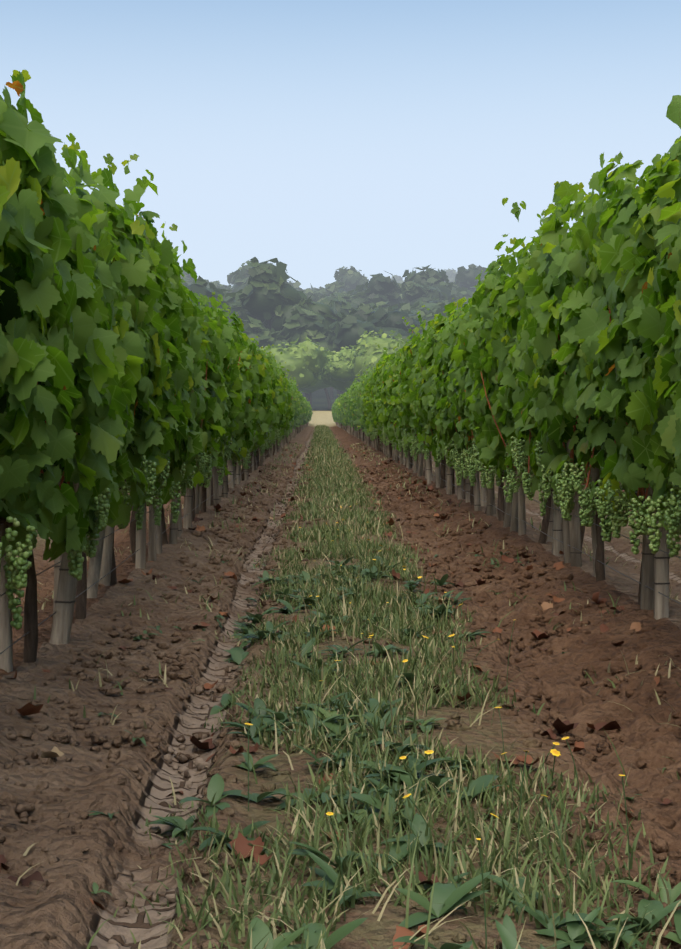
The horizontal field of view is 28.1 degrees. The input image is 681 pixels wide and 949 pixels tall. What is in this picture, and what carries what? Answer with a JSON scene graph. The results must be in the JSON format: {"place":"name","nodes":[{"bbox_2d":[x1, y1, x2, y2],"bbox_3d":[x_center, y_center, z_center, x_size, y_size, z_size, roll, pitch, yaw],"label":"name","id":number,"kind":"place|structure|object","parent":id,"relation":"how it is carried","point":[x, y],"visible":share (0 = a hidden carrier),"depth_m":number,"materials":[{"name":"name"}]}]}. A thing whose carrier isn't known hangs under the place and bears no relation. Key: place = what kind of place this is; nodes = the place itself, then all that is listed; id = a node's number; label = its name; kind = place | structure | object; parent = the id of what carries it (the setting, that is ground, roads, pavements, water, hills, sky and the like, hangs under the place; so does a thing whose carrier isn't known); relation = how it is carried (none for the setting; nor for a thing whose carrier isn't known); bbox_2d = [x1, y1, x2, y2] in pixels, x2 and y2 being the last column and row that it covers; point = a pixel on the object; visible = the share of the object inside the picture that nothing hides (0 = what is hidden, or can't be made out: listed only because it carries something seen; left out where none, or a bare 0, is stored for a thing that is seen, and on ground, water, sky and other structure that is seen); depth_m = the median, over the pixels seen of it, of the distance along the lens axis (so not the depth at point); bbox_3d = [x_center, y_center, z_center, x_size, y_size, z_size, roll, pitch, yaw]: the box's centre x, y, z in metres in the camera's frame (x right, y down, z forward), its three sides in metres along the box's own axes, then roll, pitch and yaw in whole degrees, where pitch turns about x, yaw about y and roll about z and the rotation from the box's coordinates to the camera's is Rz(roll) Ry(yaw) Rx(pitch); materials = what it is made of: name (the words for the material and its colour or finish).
{"place":"outdoors","nodes":[
{"label":"outdoors","id":0,"kind":"place"},
{"bbox_2d":[309,392,311,407],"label":"orchard trunks","id":1,"kind":"object","parent":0,"point":[310,398],"depth_m":177.40,"materials":[{"name":"grey wood"}]},
{"bbox_2d":[256,329,407,393],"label":"trees","id":2,"kind":"object","parent":1,"relation":"on","point":[338,380],"visible":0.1,"depth_m":151.28,"materials":[{"name":"green plant"}]},
{"bbox_2d":[299,387,344,409],"bbox_3d":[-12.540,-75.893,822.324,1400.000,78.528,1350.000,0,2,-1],"label":"hill","id":3,"kind":"structure","parent":0,"point":[319,399],"depth_m":230.67,"materials":[{"name":"grey"}]},
{"bbox_2d":[268,320,343,408],"bbox_3d":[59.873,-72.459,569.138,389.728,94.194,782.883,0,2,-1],"label":"forest trunks","id":4,"kind":"object","parent":3,"relation":"on","point":[339,392],"depth_m":192.99,"materials":[{"name":"grey plant"}]},
{"bbox_2d":[180,257,510,353],"bbox_3d":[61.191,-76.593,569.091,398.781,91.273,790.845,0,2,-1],"label":"distant trees","id":5,"kind":"object","parent":3,"relation":"on","point":[342,319],"visible":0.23,"depth_m":196.12,"materials":[{"name":"green plant"}]},
{"bbox_2d":[28,306,649,498],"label":"vine canes","id":6,"kind":"object","parent":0,"point":[642,491],"depth_m":6.59,"materials":[{"name":"brown wood"}]},
{"bbox_2d":[0,421,680,629],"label":"grape clusters","id":7,"kind":"object","parent":6,"relation":"hanging from","point":[569,483],"visible":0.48,"depth_m":5.90,"materials":[{"name":"green plant"}]},
{"bbox_2d":[0,411,680,948],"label":"ground","id":8,"kind":"structure","parent":0,"point":[60,911],"depth_m":3.87,"materials":[{"name":"brown soil"}]},
{"bbox_2d":[0,422,644,662],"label":"vine trunks","id":9,"kind":"object","parent":8,"relation":"on","point":[31,628],"depth_m":6.58,"materials":[{"name":"brown wood"}]},
{"bbox_2d":[285,364,374,434],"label":"vine leaves","id":10,"kind":"object","parent":8,"relation":"on","point":[347,408],"visible":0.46,"depth_m":43.10,"materials":[{"name":"green plant"}]},
{"bbox_2d":[0,422,668,672],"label":"vine stakes","id":11,"kind":"object","parent":8,"relation":"on","point":[100,566],"visible":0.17,"depth_m":7.18,"materials":[{"name":"grey wood"}]},
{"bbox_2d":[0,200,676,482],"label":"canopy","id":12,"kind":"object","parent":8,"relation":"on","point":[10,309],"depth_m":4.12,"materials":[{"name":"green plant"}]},
{"bbox_2d":[0,70,680,568],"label":"vine leaves","id":13,"kind":"object","parent":8,"relation":"on","point":[98,340],"visible":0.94,"depth_m":5.40,"materials":[{"name":"green plant"}]},
{"bbox_2d":[0,461,680,948],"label":"soil clods","id":14,"kind":"object","parent":8,"relation":"on","point":[118,941],"visible":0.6,"depth_m":4.25,"materials":[{"name":"brown soil"}]},
{"bbox_2d":[0,423,680,653],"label":"trellis wires","id":15,"kind":"object","parent":8,"relation":"on","point":[394,454],"visible":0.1,"depth_m":6.17,"materials":[{"name":"grey metal"}]},
{"bbox_2d":[0,442,680,948],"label":"leaf litter","id":16,"kind":"object","parent":8,"relation":"on","point":[240,840],"visible":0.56,"depth_m":3.87,"materials":[{"name":"brown plant"}]},
{"bbox_2d":[15,424,680,948],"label":"grass","id":17,"kind":"structure","parent":8,"relation":"on","point":[339,482],"depth_m":3.24,"materials":[{"name":"green plant"}]},
{"bbox_2d":[54,435,669,602],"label":"stake ties","id":18,"kind":"object","parent":8,"relation":"on","point":[426,469],"visible":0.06,"depth_m":6.71,"materials":[{"name":"brown"}]},
{"bbox_2d":[87,551,680,948],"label":"weed rosettes","id":19,"kind":"object","parent":8,"relation":"on","point":[450,896],"visible":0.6,"depth_m":3.02,"materials":[{"name":"green plant"}]},
{"bbox_2d":[244,506,624,839],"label":"flower heads","id":20,"kind":"object","parent":8,"relation":"on","point":[555,752],"visible":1,"depth_m":3.01,"materials":[{"name":"yellow plant"}]},
{"bbox_2d":[248,491,629,948],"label":"grass blades","id":21,"kind":"object","parent":8,"relation":"on","point":[414,802],"visible":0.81,"depth_m":3.02,"materials":[{"name":"green plant"}]},
{"bbox_2d":[0,0,680,289],"label":"sky","id":22,"kind":"structure","parent":0,"point":[318,138],"materials":[{"name":"blue"}]}
]}

